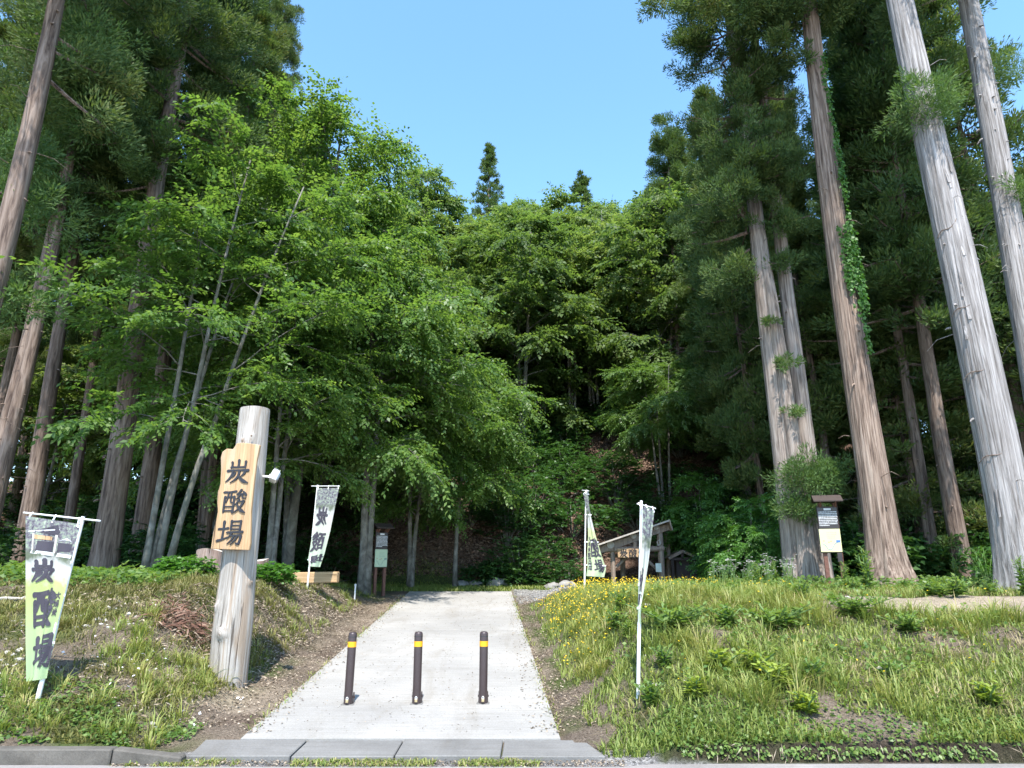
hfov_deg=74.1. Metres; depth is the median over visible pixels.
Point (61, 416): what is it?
hillside tree
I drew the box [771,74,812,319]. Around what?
cedar tree
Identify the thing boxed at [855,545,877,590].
weed plant
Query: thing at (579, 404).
shrub
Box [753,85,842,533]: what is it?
cedar tree
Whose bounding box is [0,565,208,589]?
ground cover
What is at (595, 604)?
flower stems
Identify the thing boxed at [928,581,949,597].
weed plant
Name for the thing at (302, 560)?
shrub
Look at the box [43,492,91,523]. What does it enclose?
shrub
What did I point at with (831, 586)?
weed plant
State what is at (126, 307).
cedar tree
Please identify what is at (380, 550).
notice board
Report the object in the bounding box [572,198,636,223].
hillside tree
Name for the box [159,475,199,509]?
shrub
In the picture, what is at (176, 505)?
shrub
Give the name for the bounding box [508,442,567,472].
shrub
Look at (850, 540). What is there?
shrub
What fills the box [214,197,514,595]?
maple tree
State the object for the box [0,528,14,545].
shrub
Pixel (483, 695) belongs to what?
bollard
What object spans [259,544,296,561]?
shrub
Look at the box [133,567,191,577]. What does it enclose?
bush
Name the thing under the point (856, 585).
weed plant
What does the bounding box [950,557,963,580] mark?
weed plant
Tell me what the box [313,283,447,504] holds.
maple tree
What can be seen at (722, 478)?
shrub
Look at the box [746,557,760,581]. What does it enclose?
daisy plant
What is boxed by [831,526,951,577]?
shrub
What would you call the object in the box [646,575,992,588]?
ground cover
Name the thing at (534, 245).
hillside tree
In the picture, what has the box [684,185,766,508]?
cedar tree
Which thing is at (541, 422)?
shrub
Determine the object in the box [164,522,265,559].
shrub
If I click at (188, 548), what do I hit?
shrub
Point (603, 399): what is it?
shrub
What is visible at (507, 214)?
hillside tree
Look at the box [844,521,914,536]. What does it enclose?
shrub
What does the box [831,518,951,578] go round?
shrub
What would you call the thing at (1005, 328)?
cedar tree
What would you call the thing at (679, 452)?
shrub
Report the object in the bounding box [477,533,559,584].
shrub
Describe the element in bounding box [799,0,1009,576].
cedar tree
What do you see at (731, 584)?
weed plant
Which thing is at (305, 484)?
shrub
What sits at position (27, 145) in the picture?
cedar tree
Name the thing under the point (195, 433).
maple tree
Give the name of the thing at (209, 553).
tree stump
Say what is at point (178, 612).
dead cedar fronds
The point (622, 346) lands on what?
hillside tree
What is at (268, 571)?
vine mound
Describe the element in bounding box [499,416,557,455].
shrub
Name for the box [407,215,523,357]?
hillside tree
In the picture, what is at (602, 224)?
hillside tree
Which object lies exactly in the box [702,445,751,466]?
shrub
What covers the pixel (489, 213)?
hillside tree
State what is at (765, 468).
cedar tree
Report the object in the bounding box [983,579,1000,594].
weed plant
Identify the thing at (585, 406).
shrub
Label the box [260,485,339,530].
shrub
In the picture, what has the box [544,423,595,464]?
shrub
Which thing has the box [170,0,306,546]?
cedar tree
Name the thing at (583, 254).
hillside tree
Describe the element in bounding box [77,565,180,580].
bush
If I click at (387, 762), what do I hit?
kerb grass
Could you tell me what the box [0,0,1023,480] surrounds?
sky
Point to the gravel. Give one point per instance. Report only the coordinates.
(527, 592)
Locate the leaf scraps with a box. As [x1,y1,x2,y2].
[171,595,603,730]
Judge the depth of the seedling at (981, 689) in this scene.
6.60 m
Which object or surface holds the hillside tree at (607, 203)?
on the ground at (578, 732)
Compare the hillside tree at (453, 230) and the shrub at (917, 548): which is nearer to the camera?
the shrub at (917, 548)
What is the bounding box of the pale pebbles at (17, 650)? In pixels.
[0,600,209,726]
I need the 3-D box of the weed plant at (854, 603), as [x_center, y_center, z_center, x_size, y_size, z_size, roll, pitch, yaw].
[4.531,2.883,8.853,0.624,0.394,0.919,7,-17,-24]
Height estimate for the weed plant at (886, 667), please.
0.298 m
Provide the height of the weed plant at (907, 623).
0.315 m
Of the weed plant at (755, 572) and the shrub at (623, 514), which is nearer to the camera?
the weed plant at (755, 572)
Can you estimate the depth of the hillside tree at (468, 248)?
42.77 m
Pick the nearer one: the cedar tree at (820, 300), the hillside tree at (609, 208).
the cedar tree at (820, 300)
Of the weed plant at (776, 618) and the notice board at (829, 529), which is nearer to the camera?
the weed plant at (776, 618)
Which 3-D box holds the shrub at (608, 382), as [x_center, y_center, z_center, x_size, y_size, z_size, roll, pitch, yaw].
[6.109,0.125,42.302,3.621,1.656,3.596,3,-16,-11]
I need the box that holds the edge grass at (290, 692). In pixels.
[247,595,561,729]
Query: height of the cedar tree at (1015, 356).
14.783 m
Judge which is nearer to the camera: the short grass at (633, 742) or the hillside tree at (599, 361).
the short grass at (633, 742)
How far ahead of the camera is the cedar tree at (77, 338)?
25.60 m
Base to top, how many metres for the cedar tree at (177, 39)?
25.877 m
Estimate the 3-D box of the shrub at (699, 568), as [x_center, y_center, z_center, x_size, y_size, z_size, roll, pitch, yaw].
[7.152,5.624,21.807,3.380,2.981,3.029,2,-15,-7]
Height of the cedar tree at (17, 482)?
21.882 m
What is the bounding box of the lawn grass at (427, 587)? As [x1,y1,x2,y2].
[329,558,653,590]
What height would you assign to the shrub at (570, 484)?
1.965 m
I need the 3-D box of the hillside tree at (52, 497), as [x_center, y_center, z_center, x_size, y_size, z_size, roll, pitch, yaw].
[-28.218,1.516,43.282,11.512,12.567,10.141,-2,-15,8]
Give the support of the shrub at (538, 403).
on the ground at (578, 732)
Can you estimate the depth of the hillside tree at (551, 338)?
34.85 m
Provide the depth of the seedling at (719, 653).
7.28 m
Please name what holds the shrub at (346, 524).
on the ground at (578, 732)
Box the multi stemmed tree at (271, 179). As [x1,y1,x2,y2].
[0,92,404,568]
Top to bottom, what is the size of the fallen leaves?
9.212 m
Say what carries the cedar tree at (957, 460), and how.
on the ground at (578, 732)
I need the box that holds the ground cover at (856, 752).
[681,745,1023,763]
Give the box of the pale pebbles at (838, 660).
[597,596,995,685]
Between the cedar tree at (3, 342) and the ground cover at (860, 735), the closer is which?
the ground cover at (860, 735)
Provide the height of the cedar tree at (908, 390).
21.441 m
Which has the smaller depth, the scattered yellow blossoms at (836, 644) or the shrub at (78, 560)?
the scattered yellow blossoms at (836, 644)
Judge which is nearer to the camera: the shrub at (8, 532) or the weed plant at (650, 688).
the weed plant at (650, 688)
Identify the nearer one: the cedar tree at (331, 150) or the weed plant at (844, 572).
the weed plant at (844, 572)
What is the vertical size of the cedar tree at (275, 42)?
21.501 m
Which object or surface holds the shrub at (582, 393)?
on the ground at (578, 732)
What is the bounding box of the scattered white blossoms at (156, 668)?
[15,635,243,737]
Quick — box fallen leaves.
[300,432,726,583]
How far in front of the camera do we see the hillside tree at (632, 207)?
48.33 m
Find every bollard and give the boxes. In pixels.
[341,632,356,704]
[410,631,422,704]
[476,631,488,703]
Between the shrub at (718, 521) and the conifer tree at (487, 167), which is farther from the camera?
the conifer tree at (487, 167)
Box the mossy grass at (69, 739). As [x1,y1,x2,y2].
[0,575,360,747]
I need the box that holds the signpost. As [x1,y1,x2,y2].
[209,406,269,687]
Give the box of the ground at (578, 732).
[0,354,1023,766]
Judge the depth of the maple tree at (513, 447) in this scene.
23.48 m
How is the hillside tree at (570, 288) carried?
on the ground at (578, 732)
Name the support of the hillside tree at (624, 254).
on the ground at (578, 732)
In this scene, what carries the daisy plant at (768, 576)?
on the ground at (578, 732)
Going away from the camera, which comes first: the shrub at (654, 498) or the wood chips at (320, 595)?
the wood chips at (320, 595)
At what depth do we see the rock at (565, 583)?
22.06 m
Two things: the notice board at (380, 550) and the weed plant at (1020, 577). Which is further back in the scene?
the notice board at (380, 550)
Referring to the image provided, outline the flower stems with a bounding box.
[536,578,769,671]
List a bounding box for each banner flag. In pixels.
[23,512,100,703]
[307,485,338,584]
[582,490,605,584]
[636,500,655,698]
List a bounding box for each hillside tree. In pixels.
[0,307,138,509]
[14,336,101,499]
[30,328,178,495]
[32,309,133,492]
[69,370,162,482]
[101,334,191,484]
[341,188,387,230]
[341,191,449,277]
[367,158,491,303]
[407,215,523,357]
[430,209,626,443]
[435,260,539,384]
[436,214,523,363]
[445,198,565,378]
[453,223,574,419]
[484,194,538,216]
[485,197,559,226]
[501,247,606,417]
[502,206,602,373]
[510,237,566,414]
[514,256,639,407]
[515,181,608,367]
[524,219,642,417]
[524,231,639,440]
[565,204,637,399]
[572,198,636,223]
[576,173,712,435]
[582,196,622,212]
[582,290,685,387]
[583,247,682,401]
[611,216,676,344]
[625,195,655,215]
[669,313,726,369]
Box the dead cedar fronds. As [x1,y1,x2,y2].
[121,592,212,656]
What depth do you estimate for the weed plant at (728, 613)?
8.61 m
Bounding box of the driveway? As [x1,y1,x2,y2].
[240,591,559,742]
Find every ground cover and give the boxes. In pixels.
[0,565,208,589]
[0,671,208,747]
[596,583,1023,697]
[622,690,1023,749]
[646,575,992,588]
[681,745,1023,763]
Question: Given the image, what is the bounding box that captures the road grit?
[109,759,626,766]
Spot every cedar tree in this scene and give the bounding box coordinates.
[0,0,64,326]
[0,0,179,520]
[0,0,186,474]
[0,0,199,427]
[0,6,109,416]
[0,228,89,417]
[0,232,56,409]
[3,303,77,528]
[10,60,152,563]
[47,117,175,522]
[53,62,179,502]
[58,0,275,568]
[111,0,273,567]
[169,10,315,548]
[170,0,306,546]
[194,96,278,543]
[266,0,305,181]
[296,138,338,228]
[625,111,723,423]
[635,0,918,586]
[658,0,855,583]
[661,143,769,491]
[668,131,767,494]
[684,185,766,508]
[686,81,771,527]
[715,203,857,517]
[731,95,890,504]
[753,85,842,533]
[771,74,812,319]
[774,15,937,568]
[792,7,997,576]
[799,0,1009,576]
[803,154,930,489]
[806,233,936,506]
[812,231,989,571]
[856,0,1023,400]
[869,0,1023,590]
[878,142,960,531]
[881,148,1021,514]
[888,351,983,527]
[905,0,1023,455]
[968,169,1023,531]
[978,198,1023,472]
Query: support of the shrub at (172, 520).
on the ground at (578, 732)
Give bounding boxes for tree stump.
[195,548,221,577]
[257,558,268,577]
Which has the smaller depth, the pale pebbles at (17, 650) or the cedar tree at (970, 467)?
the pale pebbles at (17, 650)
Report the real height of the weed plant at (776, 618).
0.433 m
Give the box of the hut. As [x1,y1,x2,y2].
[664,550,696,581]
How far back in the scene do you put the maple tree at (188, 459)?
23.23 m
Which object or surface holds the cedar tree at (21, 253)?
on the ground at (578, 732)
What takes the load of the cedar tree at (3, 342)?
on the ground at (578, 732)
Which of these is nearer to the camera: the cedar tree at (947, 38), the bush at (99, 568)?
the bush at (99, 568)
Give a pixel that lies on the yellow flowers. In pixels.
(599, 598)
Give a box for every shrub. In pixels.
[0,486,63,524]
[0,519,89,567]
[0,527,13,545]
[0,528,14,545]
[20,545,142,568]
[39,490,98,537]
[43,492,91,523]
[65,513,131,557]
[75,528,93,557]
[78,502,133,521]
[81,517,221,568]
[91,495,173,535]
[94,507,196,533]
[96,477,180,510]
[126,476,216,519]
[153,506,197,543]
[155,522,196,554]
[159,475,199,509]
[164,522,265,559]
[259,516,282,543]
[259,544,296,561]
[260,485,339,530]
[260,491,337,547]
[260,538,315,573]
[276,549,330,571]
[277,476,340,501]
[279,522,359,583]
[300,485,402,512]
[330,506,383,536]
[439,493,499,526]
[458,454,539,475]
[458,554,555,586]
[466,466,535,510]
[467,478,545,545]
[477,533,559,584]
[489,470,572,529]
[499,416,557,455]
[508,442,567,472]
[510,529,579,557]
[515,415,554,444]
[525,457,597,497]
[526,391,559,413]
[526,491,623,537]
[527,384,577,397]
[532,408,591,429]
[533,413,564,434]
[537,439,590,483]
[539,554,606,583]
[540,383,584,404]
[542,419,577,444]
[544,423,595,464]
[546,395,601,414]
[552,394,605,417]
[563,382,587,399]
[573,448,643,473]
[578,405,641,436]
[579,457,653,507]
[582,376,623,392]
[582,415,617,434]
[585,402,613,425]
[591,388,618,411]
[601,399,648,410]
[602,415,648,438]
[605,495,666,530]
[626,480,680,523]
[638,471,744,572]
[641,457,719,491]
[642,413,711,457]
[648,423,714,444]
[655,499,736,521]
[673,511,776,561]
[685,514,759,579]
[686,492,781,581]
[692,512,776,580]
[695,527,855,580]
[700,484,752,504]
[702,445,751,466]
[718,472,740,485]
[735,525,782,580]
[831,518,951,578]
[831,521,919,577]
[831,522,864,577]
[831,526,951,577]
[838,500,903,524]
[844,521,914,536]
[859,515,992,579]
[901,518,945,536]
[908,517,990,580]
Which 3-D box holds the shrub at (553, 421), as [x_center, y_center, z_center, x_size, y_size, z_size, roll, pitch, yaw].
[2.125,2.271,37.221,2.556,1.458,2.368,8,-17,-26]
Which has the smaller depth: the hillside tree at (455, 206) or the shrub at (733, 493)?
the shrub at (733, 493)
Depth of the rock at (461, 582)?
23.46 m
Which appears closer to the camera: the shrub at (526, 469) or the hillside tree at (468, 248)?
the shrub at (526, 469)
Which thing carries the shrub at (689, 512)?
on the ground at (578, 732)
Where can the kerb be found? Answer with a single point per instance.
(546, 751)
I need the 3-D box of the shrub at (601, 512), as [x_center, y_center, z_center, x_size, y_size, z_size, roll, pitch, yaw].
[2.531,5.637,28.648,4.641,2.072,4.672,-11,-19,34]
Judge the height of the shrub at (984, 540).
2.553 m
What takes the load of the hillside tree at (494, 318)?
on the ground at (578, 732)
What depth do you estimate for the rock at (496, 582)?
23.15 m
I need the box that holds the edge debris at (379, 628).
[247,593,559,732]
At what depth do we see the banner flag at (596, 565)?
15.11 m
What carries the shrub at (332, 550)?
on the ground at (578, 732)
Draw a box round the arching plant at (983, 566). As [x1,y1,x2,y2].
[943,545,992,583]
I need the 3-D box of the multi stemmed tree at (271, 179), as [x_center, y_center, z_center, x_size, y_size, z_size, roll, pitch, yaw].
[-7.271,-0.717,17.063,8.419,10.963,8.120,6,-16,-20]
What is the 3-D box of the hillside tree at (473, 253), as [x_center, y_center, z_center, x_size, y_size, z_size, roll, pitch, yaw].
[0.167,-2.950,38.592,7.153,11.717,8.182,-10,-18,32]
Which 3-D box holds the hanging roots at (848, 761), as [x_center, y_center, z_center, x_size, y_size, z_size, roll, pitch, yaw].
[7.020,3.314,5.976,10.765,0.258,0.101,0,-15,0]
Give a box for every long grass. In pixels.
[0,567,307,669]
[0,577,294,713]
[0,597,241,749]
[165,617,330,698]
[258,577,385,633]
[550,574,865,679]
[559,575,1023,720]
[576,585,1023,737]
[737,579,1013,594]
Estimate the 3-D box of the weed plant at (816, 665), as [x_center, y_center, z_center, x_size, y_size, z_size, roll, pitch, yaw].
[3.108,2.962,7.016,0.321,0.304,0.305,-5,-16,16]
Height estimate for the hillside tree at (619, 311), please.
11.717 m
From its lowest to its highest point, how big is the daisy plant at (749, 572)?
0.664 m
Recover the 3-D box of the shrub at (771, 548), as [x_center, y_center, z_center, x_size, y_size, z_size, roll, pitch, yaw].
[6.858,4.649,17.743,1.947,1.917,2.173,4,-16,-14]
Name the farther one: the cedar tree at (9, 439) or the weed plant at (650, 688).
the cedar tree at (9, 439)
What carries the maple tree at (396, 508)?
on the ground at (578, 732)
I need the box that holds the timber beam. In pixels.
[293,572,339,582]
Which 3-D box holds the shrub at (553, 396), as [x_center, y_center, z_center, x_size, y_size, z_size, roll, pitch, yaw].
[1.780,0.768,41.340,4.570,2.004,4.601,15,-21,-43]
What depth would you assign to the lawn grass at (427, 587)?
22.57 m
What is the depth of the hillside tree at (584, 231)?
38.96 m
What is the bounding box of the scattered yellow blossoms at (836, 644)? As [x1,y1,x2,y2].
[645,588,997,678]
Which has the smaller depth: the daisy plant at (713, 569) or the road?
the road
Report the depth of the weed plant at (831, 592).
10.15 m
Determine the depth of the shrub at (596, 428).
37.18 m
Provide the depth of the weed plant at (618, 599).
9.81 m
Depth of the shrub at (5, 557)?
16.59 m
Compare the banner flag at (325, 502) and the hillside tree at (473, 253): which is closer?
the banner flag at (325, 502)
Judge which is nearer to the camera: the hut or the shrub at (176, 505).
the hut
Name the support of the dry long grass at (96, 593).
on the ground at (578, 732)
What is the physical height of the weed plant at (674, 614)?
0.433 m
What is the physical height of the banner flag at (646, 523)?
2.213 m
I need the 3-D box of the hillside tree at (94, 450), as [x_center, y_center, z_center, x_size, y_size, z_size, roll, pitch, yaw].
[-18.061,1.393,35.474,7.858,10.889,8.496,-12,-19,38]
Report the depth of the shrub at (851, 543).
19.38 m
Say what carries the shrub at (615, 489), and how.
on the ground at (578, 732)
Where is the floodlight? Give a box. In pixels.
[263,467,280,482]
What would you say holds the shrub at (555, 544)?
on the ground at (578, 732)
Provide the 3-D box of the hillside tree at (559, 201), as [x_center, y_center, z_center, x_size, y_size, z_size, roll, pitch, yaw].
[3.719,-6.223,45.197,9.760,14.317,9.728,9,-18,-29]
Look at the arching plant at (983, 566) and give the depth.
13.99 m
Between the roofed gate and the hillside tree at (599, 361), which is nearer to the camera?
the roofed gate
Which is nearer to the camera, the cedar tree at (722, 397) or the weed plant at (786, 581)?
the weed plant at (786, 581)
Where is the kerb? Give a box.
[0,740,604,764]
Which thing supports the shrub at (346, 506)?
on the ground at (578, 732)
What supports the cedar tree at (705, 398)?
on the ground at (578, 732)
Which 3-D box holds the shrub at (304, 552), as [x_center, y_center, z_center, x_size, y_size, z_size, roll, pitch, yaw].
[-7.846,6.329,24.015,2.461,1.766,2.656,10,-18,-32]
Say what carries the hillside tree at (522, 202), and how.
on the ground at (578, 732)
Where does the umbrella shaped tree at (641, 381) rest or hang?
on the ground at (578, 732)
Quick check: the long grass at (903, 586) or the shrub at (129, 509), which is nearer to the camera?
the long grass at (903, 586)
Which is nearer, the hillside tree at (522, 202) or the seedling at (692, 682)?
the seedling at (692, 682)
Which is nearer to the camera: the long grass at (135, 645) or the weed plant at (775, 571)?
the long grass at (135, 645)
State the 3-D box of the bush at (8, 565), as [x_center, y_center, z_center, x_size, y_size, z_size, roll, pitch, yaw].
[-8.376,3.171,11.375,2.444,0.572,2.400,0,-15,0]
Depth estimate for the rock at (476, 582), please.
23.64 m
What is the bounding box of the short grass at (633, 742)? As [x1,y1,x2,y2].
[529,579,1023,757]
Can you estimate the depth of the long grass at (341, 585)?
15.20 m
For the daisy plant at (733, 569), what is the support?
on the ground at (578, 732)
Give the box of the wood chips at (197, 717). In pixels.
[0,581,315,735]
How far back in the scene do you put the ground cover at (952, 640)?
7.83 m
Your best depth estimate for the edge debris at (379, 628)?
8.63 m
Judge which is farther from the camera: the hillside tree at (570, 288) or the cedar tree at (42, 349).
the hillside tree at (570, 288)
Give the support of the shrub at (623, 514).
on the ground at (578, 732)
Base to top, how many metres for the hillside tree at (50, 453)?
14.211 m
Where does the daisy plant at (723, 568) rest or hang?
on the ground at (578, 732)
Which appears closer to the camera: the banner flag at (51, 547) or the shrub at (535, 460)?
the banner flag at (51, 547)
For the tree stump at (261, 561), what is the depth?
13.67 m
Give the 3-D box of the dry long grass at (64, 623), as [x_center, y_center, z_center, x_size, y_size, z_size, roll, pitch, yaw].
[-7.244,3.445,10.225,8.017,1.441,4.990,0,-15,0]
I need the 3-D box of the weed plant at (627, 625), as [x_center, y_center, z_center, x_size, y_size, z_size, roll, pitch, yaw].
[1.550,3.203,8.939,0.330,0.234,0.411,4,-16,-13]
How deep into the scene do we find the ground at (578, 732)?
7.76 m
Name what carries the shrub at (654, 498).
on the ground at (578, 732)
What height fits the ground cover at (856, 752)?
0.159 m
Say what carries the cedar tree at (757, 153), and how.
on the ground at (578, 732)
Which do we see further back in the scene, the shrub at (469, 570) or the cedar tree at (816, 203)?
the cedar tree at (816, 203)
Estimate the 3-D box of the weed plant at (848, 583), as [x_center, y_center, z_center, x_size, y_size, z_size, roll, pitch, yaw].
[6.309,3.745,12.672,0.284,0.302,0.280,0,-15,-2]
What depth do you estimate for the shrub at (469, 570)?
23.69 m
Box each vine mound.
[148,554,219,578]
[256,561,299,586]
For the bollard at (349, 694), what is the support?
on the driveway
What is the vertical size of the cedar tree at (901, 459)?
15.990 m
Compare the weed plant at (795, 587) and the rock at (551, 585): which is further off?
the rock at (551, 585)
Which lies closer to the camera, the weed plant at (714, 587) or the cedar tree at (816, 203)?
the weed plant at (714, 587)
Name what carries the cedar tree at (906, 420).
on the ground at (578, 732)
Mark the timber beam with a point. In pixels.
(323, 577)
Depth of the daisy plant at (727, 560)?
14.54 m
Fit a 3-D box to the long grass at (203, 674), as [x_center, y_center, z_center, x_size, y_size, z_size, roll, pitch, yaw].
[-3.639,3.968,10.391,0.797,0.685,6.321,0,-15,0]
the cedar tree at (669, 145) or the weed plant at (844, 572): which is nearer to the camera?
the weed plant at (844, 572)
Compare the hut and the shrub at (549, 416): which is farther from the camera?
the shrub at (549, 416)
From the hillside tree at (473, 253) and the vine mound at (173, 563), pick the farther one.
the hillside tree at (473, 253)
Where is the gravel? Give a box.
[514,586,576,603]
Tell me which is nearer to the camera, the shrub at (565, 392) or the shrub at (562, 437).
the shrub at (562, 437)
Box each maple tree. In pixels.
[79,62,491,570]
[90,283,317,540]
[131,247,398,564]
[136,232,362,468]
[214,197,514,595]
[228,269,451,567]
[308,340,509,587]
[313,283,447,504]
[372,353,564,586]
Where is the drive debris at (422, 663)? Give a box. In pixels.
[270,593,546,731]
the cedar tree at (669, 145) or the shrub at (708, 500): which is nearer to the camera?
the shrub at (708, 500)
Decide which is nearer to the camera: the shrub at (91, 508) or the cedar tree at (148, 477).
the cedar tree at (148, 477)
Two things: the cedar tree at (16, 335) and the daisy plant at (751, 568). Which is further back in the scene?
the cedar tree at (16, 335)
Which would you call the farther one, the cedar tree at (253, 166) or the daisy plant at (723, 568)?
the cedar tree at (253, 166)
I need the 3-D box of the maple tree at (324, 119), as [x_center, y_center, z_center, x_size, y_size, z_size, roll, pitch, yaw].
[-6.790,-1.552,22.066,12.741,15.742,11.091,8,-17,-28]
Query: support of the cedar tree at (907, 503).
on the ground at (578, 732)
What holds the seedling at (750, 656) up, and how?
on the ground at (578, 732)
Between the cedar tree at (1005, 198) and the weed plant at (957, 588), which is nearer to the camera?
the weed plant at (957, 588)
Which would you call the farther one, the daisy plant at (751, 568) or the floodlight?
the daisy plant at (751, 568)
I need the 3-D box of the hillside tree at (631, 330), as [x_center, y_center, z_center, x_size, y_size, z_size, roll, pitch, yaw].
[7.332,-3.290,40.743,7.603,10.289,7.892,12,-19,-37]
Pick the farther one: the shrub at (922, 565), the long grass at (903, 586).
the shrub at (922, 565)
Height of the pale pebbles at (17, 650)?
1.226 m
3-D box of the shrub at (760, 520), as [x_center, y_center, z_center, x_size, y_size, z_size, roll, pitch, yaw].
[7.631,5.422,22.058,3.555,2.836,3.294,-3,-16,11]
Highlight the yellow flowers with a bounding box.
[536,576,789,663]
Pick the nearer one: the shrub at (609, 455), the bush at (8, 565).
the bush at (8, 565)
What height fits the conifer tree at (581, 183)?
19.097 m
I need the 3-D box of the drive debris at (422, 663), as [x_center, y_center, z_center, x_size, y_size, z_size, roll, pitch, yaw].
[-1.330,4.881,13.585,3.146,0.890,14.003,1,-15,-2]
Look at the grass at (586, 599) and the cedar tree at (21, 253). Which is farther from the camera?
the cedar tree at (21, 253)
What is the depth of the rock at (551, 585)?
22.31 m
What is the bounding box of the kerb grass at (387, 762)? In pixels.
[121,756,542,766]
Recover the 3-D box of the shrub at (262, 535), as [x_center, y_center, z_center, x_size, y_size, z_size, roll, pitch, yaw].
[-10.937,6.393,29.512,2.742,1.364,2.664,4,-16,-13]
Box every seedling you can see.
[682,669,708,696]
[701,644,747,672]
[732,647,776,673]
[751,660,794,687]
[786,689,824,715]
[966,680,1008,704]
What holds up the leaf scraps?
on the ground at (578, 732)
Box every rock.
[458,580,468,585]
[469,580,482,585]
[486,577,507,586]
[544,582,557,588]
[557,580,575,586]
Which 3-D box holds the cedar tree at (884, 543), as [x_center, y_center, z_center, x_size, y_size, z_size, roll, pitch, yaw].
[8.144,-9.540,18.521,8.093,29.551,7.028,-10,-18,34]
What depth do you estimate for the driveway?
8.74 m
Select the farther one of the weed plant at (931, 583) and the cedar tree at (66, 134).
the cedar tree at (66, 134)
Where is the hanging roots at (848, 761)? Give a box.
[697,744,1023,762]
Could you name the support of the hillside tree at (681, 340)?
on the ground at (578, 732)
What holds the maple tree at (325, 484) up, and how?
on the ground at (578, 732)
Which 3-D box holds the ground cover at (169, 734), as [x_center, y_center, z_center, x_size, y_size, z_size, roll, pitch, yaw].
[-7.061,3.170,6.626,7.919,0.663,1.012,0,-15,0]
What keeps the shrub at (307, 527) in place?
on the ground at (578, 732)
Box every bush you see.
[0,560,79,581]
[22,560,156,573]
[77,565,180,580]
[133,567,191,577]
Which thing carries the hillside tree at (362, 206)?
on the ground at (578, 732)
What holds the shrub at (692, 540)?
on the ground at (578, 732)
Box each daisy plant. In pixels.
[708,560,716,581]
[714,566,725,584]
[717,565,729,583]
[726,555,738,578]
[732,567,738,581]
[743,561,753,583]
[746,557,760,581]
[761,553,775,582]
[779,554,796,583]
[784,563,794,582]
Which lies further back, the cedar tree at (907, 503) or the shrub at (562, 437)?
the shrub at (562, 437)
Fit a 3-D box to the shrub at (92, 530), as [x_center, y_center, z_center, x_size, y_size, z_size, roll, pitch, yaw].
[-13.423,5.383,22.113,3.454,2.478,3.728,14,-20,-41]
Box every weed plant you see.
[602,605,629,628]
[608,588,632,611]
[617,618,636,635]
[619,600,715,632]
[631,678,664,704]
[649,643,676,665]
[651,581,673,593]
[690,579,742,592]
[705,581,725,590]
[707,603,744,626]
[717,600,817,633]
[750,560,760,584]
[769,561,779,583]
[774,578,805,589]
[787,576,813,598]
[800,655,828,682]
[815,589,901,617]
[818,583,838,590]
[824,591,841,600]
[838,562,848,585]
[839,577,855,589]
[849,581,863,588]
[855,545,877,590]
[868,653,910,677]
[870,593,888,608]
[874,608,926,633]
[894,577,910,587]
[915,579,938,595]
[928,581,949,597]
[937,573,976,596]
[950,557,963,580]
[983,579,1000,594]
[1011,556,1023,594]
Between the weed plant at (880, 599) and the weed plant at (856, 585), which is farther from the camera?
the weed plant at (856, 585)
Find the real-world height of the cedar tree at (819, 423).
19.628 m
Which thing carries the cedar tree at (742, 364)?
on the ground at (578, 732)
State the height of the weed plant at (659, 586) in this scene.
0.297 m
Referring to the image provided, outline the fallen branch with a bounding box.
[0,596,24,599]
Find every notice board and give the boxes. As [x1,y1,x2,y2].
[372,523,394,595]
[811,495,843,583]
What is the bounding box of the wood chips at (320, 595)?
[130,578,365,688]
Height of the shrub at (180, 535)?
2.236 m
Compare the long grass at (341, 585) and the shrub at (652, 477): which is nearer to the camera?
the long grass at (341, 585)
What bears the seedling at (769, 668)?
on the ground at (578, 732)
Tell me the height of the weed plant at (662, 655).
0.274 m
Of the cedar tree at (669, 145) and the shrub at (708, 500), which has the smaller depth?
the shrub at (708, 500)
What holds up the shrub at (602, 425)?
on the ground at (578, 732)
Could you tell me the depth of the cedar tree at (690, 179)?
31.88 m
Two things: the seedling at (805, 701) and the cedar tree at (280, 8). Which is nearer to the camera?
the seedling at (805, 701)
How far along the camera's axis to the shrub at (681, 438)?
34.41 m
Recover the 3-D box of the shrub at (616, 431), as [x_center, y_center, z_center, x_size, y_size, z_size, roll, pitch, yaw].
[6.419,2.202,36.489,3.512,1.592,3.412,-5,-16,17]
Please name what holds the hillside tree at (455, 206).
on the ground at (578, 732)
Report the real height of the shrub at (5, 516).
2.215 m
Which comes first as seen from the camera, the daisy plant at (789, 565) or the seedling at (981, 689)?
the seedling at (981, 689)
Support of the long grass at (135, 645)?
on the ground at (578, 732)
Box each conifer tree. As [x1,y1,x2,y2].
[468,142,504,219]
[566,169,593,213]
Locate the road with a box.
[0,764,1023,767]
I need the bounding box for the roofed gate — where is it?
[598,520,672,583]
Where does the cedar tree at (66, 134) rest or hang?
on the ground at (578, 732)
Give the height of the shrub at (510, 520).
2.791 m
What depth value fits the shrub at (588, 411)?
37.90 m
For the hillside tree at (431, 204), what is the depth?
40.70 m
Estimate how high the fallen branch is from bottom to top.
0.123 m
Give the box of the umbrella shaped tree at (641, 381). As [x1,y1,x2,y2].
[593,358,717,521]
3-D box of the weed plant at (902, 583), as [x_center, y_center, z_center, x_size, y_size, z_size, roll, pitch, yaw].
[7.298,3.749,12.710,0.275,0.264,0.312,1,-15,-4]
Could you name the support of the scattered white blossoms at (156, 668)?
on the ground at (578, 732)
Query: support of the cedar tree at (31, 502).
on the ground at (578, 732)
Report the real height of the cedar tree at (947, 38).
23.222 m
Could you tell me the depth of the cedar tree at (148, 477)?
20.73 m

